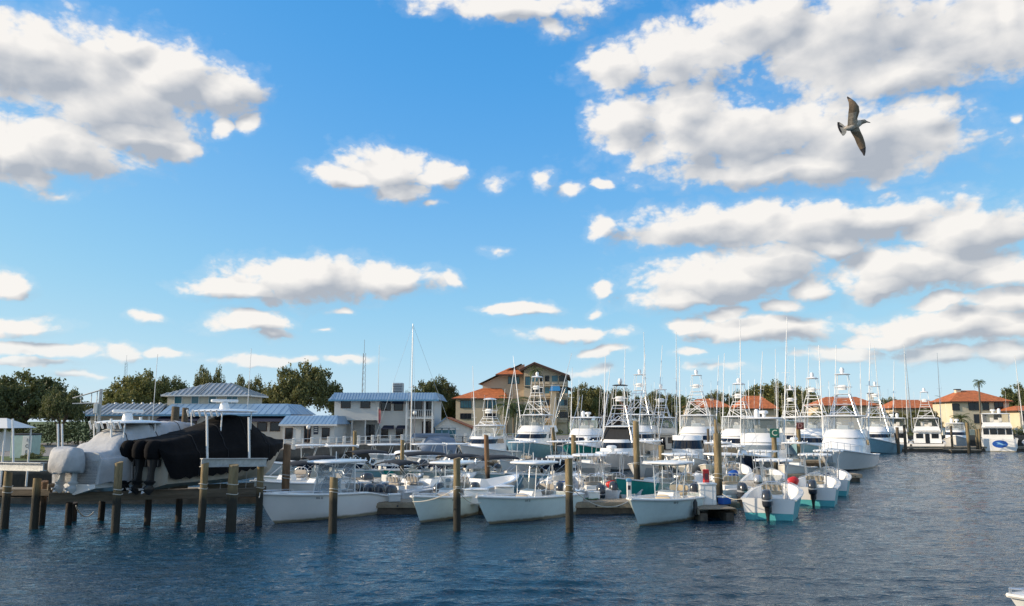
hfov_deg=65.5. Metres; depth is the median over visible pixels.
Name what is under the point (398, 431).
window
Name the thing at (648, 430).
sportfishing yacht
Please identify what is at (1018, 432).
bush
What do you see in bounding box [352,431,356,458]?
piling
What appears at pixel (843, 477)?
console boat
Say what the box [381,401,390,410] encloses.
window
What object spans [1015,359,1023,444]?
sportfishing yacht
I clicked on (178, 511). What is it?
piling
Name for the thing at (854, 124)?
gull
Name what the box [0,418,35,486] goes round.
canopy shed
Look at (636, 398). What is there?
oak tree
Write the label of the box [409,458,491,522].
console boat
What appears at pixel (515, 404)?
palm tree
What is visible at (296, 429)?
door
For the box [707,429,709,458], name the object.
piling
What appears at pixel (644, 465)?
hardtop boat
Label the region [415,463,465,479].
bimini boat
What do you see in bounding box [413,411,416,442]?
lamp post
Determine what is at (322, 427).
office building
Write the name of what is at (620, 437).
sportfishing yacht
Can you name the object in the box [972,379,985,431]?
palm tree
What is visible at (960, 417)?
palm tree
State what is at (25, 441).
door
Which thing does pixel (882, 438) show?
sportfishing yacht
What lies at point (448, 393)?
oak tree
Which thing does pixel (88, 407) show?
tree
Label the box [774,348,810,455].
sportfishing yacht
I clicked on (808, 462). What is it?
dock
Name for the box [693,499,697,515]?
boat fender
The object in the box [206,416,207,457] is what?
guide pole
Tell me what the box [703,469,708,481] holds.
fire cabinet
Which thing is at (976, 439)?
piling
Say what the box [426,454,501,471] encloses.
bimini boat
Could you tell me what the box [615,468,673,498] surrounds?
console boat
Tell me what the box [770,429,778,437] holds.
dock sign
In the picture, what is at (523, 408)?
palm tree
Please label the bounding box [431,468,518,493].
console boat
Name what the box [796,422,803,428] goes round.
dock sign
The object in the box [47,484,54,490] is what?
lift bunk
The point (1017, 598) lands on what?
console boat
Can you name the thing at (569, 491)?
piling
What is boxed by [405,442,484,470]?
hardtop boat
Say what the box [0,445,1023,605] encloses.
water
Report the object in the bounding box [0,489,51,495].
lift timber
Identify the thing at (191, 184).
sky
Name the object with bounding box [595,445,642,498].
console boat
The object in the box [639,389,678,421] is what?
oak tree
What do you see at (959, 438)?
sportfishing yacht
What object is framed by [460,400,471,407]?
window
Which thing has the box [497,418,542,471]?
hardtop boat
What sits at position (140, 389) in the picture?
oak tree
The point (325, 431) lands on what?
window
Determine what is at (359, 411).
marina building
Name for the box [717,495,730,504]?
cooler
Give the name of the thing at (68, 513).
piling
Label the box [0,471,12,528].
piling
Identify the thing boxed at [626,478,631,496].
power pedestal
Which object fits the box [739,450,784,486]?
console boat
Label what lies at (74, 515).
piling
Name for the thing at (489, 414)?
window
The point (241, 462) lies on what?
lift beam
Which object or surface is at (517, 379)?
window
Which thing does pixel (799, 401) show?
oak tree
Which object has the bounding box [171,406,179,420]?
piling
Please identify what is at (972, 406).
window
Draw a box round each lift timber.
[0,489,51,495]
[48,487,265,501]
[164,486,265,489]
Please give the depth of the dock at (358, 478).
57.49 m
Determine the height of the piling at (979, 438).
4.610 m
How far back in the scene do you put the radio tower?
174.63 m
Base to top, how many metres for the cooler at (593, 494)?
0.410 m
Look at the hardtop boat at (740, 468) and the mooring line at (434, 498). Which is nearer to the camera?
the mooring line at (434, 498)
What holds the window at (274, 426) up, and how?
in the restaurant building at (267, 419)
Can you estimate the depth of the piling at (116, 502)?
34.05 m
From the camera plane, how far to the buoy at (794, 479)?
45.34 m
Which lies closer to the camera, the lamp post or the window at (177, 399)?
the lamp post
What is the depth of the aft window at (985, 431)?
124.09 m
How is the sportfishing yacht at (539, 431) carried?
on the water
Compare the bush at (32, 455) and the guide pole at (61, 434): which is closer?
the guide pole at (61, 434)
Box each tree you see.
[0,368,85,432]
[0,383,16,431]
[15,404,73,424]
[39,387,84,446]
[83,401,93,426]
[102,368,175,411]
[156,374,189,392]
[193,364,225,386]
[234,374,264,393]
[261,358,342,414]
[412,374,458,414]
[441,392,459,419]
[494,398,517,436]
[496,395,530,436]
[510,404,535,427]
[527,365,544,413]
[568,381,608,425]
[568,408,591,425]
[590,392,622,425]
[595,387,638,421]
[629,393,672,419]
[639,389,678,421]
[655,396,668,424]
[656,394,685,428]
[669,397,687,413]
[673,394,696,424]
[682,402,699,424]
[702,389,734,405]
[713,406,742,427]
[727,388,744,400]
[738,378,804,414]
[777,386,818,418]
[781,393,820,421]
[808,408,838,428]
[843,405,856,421]
[867,408,895,424]
[876,397,900,423]
[894,411,917,429]
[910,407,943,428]
[952,413,969,428]
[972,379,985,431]
[999,382,1023,406]
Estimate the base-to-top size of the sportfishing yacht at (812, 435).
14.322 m
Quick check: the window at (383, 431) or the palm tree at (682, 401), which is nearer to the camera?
the window at (383, 431)
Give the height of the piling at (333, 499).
3.548 m
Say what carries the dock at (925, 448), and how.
on the water
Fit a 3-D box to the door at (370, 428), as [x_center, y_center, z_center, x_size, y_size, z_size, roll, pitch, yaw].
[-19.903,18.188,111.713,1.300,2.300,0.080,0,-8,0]
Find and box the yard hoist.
[72,389,102,433]
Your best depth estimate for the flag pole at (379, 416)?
107.86 m
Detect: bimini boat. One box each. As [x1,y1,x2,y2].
[264,460,352,479]
[298,455,371,476]
[333,450,418,476]
[360,460,421,484]
[379,451,463,476]
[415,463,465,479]
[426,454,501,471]
[461,455,535,478]
[504,458,580,488]
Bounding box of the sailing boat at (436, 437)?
[369,325,459,459]
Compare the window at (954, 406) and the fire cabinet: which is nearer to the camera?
the fire cabinet
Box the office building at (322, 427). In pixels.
[279,415,350,442]
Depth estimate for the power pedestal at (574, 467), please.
57.78 m
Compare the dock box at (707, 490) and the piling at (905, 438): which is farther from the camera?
the piling at (905, 438)
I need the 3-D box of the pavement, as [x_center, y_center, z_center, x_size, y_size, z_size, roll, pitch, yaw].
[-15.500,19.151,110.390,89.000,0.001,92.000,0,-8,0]
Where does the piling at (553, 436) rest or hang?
in the water
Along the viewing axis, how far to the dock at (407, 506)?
40.58 m
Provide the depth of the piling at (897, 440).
114.21 m
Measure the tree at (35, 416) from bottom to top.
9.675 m
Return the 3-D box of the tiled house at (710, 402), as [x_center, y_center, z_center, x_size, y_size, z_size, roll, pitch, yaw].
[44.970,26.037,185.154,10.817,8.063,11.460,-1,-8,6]
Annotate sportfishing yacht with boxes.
[458,366,521,459]
[505,353,571,457]
[563,366,610,459]
[599,354,645,470]
[621,354,669,455]
[642,347,678,459]
[677,356,719,459]
[713,352,763,457]
[735,321,789,471]
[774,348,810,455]
[789,347,837,459]
[817,345,879,470]
[859,367,903,452]
[874,349,910,445]
[905,354,945,445]
[943,403,966,445]
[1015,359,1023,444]
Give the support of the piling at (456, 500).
in the water
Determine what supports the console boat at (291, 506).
on the water
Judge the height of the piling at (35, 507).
3.414 m
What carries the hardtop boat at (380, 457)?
on the water
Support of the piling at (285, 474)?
in the water
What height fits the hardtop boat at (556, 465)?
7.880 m
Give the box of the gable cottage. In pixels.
[433,417,476,440]
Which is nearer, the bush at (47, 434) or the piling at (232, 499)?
the piling at (232, 499)
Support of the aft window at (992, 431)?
in the motor yacht at (996, 435)
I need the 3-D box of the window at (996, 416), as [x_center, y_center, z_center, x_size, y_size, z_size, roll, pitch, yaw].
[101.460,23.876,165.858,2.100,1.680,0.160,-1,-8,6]
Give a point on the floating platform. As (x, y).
(961, 450)
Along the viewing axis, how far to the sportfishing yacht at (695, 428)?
95.99 m
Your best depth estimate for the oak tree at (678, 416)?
227.26 m
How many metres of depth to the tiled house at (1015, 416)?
161.16 m
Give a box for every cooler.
[388,493,400,501]
[588,491,599,498]
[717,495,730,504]
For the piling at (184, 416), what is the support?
in the water
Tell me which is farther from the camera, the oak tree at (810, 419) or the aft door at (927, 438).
the oak tree at (810, 419)
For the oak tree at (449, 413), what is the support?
on the ground
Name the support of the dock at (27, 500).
on the water
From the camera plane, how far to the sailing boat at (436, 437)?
82.82 m
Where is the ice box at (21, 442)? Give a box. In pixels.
[10,433,41,457]
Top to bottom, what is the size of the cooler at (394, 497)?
0.410 m
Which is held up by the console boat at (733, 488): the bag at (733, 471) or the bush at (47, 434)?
the bag at (733, 471)
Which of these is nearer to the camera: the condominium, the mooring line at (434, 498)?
the mooring line at (434, 498)
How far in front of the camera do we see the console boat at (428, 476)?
45.77 m
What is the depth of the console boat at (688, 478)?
46.91 m
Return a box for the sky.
[0,0,1023,421]
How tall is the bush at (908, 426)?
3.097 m
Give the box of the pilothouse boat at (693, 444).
[670,396,708,472]
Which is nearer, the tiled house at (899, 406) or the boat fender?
the boat fender
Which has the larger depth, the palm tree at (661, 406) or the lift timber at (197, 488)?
the palm tree at (661, 406)
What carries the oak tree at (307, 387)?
on the ground
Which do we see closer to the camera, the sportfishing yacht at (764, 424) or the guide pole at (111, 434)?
the guide pole at (111, 434)
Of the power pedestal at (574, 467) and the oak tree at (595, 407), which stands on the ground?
the oak tree at (595, 407)
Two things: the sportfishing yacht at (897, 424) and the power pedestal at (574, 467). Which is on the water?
the sportfishing yacht at (897, 424)
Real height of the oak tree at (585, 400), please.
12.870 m
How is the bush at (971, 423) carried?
on the ground
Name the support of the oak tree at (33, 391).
on the ground
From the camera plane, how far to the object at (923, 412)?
155.11 m
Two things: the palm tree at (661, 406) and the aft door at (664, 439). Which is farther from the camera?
the palm tree at (661, 406)
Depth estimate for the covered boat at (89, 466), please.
35.27 m
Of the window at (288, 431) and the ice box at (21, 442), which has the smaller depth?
the ice box at (21, 442)
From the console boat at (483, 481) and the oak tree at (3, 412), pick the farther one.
the oak tree at (3, 412)
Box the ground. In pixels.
[0,420,913,460]
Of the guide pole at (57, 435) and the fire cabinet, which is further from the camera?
the guide pole at (57, 435)
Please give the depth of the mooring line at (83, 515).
37.78 m
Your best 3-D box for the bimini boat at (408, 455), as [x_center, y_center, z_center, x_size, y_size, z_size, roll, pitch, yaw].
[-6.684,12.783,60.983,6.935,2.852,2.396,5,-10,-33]
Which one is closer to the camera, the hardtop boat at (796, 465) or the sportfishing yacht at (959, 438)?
the hardtop boat at (796, 465)
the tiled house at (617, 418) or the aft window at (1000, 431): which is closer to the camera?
the aft window at (1000, 431)
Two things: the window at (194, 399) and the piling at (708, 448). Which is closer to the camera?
the piling at (708, 448)
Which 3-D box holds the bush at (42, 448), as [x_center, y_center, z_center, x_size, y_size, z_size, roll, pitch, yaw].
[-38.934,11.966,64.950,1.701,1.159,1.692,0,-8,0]
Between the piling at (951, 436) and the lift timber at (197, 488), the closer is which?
the lift timber at (197, 488)
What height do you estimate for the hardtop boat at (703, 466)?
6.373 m
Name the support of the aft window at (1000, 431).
in the motor yacht at (996, 435)
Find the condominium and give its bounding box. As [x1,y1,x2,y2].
[451,362,572,433]
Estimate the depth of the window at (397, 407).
111.10 m
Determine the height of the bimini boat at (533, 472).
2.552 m
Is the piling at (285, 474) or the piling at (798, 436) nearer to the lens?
the piling at (285, 474)
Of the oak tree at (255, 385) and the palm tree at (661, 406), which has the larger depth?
the palm tree at (661, 406)
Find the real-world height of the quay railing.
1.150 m
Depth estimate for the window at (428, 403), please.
111.10 m
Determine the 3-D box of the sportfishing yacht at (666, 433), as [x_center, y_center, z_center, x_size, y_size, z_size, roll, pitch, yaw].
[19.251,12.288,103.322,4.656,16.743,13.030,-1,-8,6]
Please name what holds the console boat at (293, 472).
on the water
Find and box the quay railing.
[283,433,514,449]
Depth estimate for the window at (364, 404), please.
110.07 m
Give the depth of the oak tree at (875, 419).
159.24 m
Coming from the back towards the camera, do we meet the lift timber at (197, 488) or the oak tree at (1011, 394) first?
the oak tree at (1011, 394)
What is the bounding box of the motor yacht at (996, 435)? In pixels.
[981,394,1017,451]
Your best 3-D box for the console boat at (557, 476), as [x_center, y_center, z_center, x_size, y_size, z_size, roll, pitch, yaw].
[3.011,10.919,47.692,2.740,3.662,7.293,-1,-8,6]
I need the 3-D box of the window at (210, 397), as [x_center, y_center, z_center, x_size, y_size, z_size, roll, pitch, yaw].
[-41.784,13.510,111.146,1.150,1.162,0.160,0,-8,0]
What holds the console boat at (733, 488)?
on the water
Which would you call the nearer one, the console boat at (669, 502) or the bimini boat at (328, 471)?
the console boat at (669, 502)
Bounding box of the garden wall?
[941,428,1023,434]
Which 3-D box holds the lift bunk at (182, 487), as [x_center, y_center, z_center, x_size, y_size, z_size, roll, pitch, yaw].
[-16.235,8.502,36.958,0.200,0.288,2.621,-5,-12,33]
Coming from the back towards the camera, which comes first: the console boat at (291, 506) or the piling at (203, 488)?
the console boat at (291, 506)
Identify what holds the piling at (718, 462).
in the water
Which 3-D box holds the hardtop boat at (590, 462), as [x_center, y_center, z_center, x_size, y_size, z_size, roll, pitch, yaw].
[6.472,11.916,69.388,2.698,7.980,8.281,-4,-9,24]
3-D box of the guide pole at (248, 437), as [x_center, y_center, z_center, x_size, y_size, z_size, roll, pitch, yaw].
[-12.525,6.532,37.954,0.238,2.171,0.110,0,-8,0]
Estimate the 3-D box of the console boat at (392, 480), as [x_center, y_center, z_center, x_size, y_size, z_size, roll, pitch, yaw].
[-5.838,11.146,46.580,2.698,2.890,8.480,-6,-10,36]
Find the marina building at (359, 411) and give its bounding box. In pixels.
[328,392,446,441]
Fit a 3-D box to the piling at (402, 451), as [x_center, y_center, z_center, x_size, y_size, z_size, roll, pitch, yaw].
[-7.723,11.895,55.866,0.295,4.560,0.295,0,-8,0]
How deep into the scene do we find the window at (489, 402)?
164.03 m
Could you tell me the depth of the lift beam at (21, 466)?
33.80 m
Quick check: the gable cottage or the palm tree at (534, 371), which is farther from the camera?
the palm tree at (534, 371)
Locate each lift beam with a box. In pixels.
[0,462,46,470]
[199,458,267,466]
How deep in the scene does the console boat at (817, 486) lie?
45.31 m
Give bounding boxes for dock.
[0,487,255,503]
[351,477,643,479]
[376,499,739,513]
[489,460,822,465]
[669,473,862,481]
[694,503,737,520]
[902,446,1023,451]
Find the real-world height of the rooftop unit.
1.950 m
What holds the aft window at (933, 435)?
in the sportfishing yacht at (928, 434)
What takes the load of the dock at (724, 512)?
on the water
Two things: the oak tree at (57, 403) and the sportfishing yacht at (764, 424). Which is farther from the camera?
the oak tree at (57, 403)
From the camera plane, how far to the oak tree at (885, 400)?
197.97 m
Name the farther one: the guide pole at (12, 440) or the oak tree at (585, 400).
the oak tree at (585, 400)
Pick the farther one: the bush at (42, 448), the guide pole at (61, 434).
the bush at (42, 448)
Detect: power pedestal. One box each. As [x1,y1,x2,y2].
[573,462,575,472]
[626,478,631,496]
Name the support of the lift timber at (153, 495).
attached to the piling at (116, 502)
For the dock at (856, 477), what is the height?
0.723 m
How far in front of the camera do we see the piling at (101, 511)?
37.70 m
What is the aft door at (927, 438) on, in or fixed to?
in the sportfishing yacht at (928, 434)
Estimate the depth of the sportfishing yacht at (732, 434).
89.11 m
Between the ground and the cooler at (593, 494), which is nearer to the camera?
the cooler at (593, 494)
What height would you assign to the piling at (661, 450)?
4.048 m
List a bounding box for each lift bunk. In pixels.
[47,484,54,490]
[141,484,187,489]
[207,482,253,488]
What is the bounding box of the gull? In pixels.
[837,96,869,155]
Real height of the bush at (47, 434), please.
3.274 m
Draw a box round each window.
[174,396,182,403]
[191,396,199,403]
[208,396,216,403]
[226,396,237,403]
[257,422,266,430]
[270,422,279,430]
[285,428,292,438]
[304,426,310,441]
[322,428,329,438]
[341,401,350,407]
[360,401,369,407]
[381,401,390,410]
[381,428,387,437]
[394,404,402,410]
[396,429,402,437]
[409,401,421,415]
[422,421,430,432]
[423,401,433,415]
[449,428,455,437]
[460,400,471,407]
[460,413,471,418]
[486,400,496,407]
[486,413,496,417]
[508,376,519,383]
[525,376,529,387]
[931,434,938,437]
[952,404,959,409]
[968,403,978,409]
[974,414,986,422]
[982,403,988,409]
[983,429,988,434]
[990,429,996,434]
[994,402,1003,408]
[994,414,1001,419]
[998,429,1004,434]
[1006,429,1011,434]
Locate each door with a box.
[22,436,31,455]
[293,426,300,442]
[366,424,374,439]
[660,437,665,448]
[925,434,929,442]
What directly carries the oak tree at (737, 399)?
on the ground
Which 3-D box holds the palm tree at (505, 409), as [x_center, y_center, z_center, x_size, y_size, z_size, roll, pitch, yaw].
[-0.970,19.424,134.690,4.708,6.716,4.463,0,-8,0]
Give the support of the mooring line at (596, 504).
attached to the piling at (569, 491)
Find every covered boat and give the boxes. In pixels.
[48,354,194,494]
[120,356,282,494]
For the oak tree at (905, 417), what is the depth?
157.50 m
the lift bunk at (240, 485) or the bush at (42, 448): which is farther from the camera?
the bush at (42, 448)
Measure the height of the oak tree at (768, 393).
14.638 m
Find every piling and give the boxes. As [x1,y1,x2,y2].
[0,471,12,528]
[29,478,41,529]
[38,480,47,525]
[64,502,72,524]
[72,502,77,521]
[97,501,105,520]
[110,461,122,532]
[144,500,151,524]
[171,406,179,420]
[175,499,182,521]
[181,407,188,422]
[197,462,208,532]
[225,464,238,531]
[255,467,264,525]
[281,443,290,491]
[328,477,338,533]
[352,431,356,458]
[400,440,403,469]
[453,457,461,530]
[484,435,491,478]
[550,427,556,453]
[565,458,573,532]
[571,435,575,461]
[633,421,639,479]
[658,445,664,472]
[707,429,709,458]
[713,433,722,501]
[714,419,717,433]
[771,438,777,469]
[796,427,801,457]
[895,427,899,452]
[903,425,907,452]
[950,426,953,448]
[965,423,970,452]
[975,429,978,448]
[978,429,981,451]
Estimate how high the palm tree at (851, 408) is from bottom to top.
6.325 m
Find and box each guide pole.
[12,419,13,461]
[57,424,58,446]
[61,424,62,445]
[110,419,112,436]
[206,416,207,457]
[248,417,249,457]
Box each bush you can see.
[0,418,75,445]
[20,453,43,458]
[40,446,45,454]
[50,416,106,444]
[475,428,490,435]
[897,419,913,434]
[958,421,976,428]
[1012,427,1023,434]
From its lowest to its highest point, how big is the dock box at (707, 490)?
1.075 m
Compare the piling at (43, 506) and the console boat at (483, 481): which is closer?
the piling at (43, 506)
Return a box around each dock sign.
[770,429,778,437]
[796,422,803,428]
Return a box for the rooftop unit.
[393,383,403,392]
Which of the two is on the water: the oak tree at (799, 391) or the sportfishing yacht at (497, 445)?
the sportfishing yacht at (497, 445)
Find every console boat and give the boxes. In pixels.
[250,468,373,491]
[254,465,311,480]
[263,451,397,522]
[353,468,452,491]
[381,468,469,498]
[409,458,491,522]
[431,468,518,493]
[475,452,584,523]
[544,455,583,490]
[572,412,621,498]
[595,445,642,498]
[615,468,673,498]
[626,459,707,525]
[661,453,698,491]
[691,452,753,506]
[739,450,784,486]
[740,410,803,520]
[797,453,840,505]
[813,449,851,495]
[1005,587,1023,605]
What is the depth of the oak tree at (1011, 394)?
196.22 m
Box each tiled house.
[598,400,630,427]
[682,397,731,432]
[731,396,779,427]
[804,393,881,428]
[879,400,932,432]
[929,389,1013,428]
[1000,406,1023,428]
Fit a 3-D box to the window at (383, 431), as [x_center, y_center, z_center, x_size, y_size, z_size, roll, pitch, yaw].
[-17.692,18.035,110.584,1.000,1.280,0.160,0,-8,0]
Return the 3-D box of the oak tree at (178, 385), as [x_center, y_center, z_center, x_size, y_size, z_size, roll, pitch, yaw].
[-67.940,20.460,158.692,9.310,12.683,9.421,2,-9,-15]
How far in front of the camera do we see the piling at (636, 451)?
55.92 m
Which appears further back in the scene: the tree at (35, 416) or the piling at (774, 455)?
the tree at (35, 416)
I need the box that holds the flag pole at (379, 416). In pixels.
[378,408,380,423]
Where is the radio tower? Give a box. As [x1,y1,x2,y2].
[362,340,365,392]
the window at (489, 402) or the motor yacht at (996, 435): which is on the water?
the motor yacht at (996, 435)
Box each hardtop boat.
[264,443,327,475]
[290,444,374,469]
[331,443,427,468]
[372,443,466,468]
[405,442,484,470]
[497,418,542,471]
[541,397,580,472]
[573,394,611,472]
[627,393,670,476]
[698,421,731,473]
[711,392,751,481]
[778,419,815,473]
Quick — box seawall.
[0,435,1023,486]
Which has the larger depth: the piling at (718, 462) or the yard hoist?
the yard hoist
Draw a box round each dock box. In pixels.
[463,488,488,504]
[494,485,513,493]
[697,482,716,504]
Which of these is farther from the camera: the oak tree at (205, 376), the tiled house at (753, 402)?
the tiled house at (753, 402)
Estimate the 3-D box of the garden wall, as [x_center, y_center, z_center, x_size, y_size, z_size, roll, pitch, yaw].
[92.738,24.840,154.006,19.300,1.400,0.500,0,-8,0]
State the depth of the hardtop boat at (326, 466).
68.11 m
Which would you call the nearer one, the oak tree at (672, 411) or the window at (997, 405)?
the window at (997, 405)
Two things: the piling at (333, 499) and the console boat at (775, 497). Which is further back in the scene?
the console boat at (775, 497)
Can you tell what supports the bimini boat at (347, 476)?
on the water
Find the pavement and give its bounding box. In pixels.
[0,435,568,455]
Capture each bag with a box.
[728,470,737,475]
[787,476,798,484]
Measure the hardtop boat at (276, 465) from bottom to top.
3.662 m
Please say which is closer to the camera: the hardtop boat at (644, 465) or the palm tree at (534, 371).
the hardtop boat at (644, 465)
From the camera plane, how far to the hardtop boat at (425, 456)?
71.58 m
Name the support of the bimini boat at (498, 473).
on the water
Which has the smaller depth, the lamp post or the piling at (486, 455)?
the piling at (486, 455)
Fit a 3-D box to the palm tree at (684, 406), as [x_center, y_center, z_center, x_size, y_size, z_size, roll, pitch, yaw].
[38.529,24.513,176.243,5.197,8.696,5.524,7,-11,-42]
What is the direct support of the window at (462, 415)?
in the condominium
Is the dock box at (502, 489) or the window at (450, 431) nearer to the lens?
the dock box at (502, 489)
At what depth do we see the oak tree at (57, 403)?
86.74 m
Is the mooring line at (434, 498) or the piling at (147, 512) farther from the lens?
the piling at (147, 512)
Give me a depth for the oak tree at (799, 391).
222.49 m
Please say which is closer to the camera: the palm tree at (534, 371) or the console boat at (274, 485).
the console boat at (274, 485)
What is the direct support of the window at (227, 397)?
in the restaurant building at (267, 419)
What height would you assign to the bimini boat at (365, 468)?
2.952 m
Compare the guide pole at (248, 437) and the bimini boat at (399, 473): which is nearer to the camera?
the guide pole at (248, 437)
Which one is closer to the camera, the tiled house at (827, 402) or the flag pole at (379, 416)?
the flag pole at (379, 416)
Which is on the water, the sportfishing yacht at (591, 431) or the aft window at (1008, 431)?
the sportfishing yacht at (591, 431)
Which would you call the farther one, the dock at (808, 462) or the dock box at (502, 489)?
the dock at (808, 462)
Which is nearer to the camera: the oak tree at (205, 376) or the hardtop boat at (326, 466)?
the hardtop boat at (326, 466)
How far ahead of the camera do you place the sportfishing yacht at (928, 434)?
127.49 m
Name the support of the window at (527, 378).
in the condominium
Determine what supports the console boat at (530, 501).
on the water
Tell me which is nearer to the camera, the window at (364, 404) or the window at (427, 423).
the window at (364, 404)
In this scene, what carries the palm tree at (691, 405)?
on the ground
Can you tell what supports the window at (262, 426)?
in the restaurant building at (267, 419)
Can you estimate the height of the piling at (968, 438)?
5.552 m
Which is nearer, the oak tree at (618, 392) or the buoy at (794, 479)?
the buoy at (794, 479)
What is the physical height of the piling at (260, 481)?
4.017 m
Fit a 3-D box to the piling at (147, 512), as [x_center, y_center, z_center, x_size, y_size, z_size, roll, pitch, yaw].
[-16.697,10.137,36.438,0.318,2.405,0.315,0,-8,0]
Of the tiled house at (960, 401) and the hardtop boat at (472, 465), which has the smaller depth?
the hardtop boat at (472, 465)
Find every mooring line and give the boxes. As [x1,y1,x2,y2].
[75,506,93,516]
[412,489,454,501]
[572,489,627,506]
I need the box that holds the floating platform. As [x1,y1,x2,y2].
[943,449,981,452]
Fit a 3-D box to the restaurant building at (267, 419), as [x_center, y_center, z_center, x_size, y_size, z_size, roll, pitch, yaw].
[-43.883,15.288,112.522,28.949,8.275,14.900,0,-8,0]
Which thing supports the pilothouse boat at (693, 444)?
on the water
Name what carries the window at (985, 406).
in the tiled house at (960, 401)
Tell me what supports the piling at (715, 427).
in the water
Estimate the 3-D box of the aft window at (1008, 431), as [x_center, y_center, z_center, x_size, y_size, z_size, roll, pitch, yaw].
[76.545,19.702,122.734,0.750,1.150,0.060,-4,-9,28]
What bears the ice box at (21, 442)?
on the ground
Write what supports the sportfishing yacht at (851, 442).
on the water
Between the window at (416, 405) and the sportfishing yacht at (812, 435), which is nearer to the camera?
the sportfishing yacht at (812, 435)
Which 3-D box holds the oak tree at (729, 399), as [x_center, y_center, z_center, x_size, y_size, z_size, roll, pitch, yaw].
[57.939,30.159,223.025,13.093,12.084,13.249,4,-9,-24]
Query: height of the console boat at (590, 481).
6.245 m
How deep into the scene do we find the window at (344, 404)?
110.07 m
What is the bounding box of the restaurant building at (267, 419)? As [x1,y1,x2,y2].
[83,382,315,438]
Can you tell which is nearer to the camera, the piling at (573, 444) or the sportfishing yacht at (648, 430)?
the piling at (573, 444)
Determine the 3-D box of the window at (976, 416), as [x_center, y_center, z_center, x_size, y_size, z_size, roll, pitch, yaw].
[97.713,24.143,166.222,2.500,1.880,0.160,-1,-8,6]
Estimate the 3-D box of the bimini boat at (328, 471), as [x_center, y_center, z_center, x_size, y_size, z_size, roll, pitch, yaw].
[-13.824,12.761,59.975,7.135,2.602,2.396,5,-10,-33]
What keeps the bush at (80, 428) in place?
on the pavement
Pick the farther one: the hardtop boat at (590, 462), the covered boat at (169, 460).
the hardtop boat at (590, 462)
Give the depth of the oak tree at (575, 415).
169.60 m

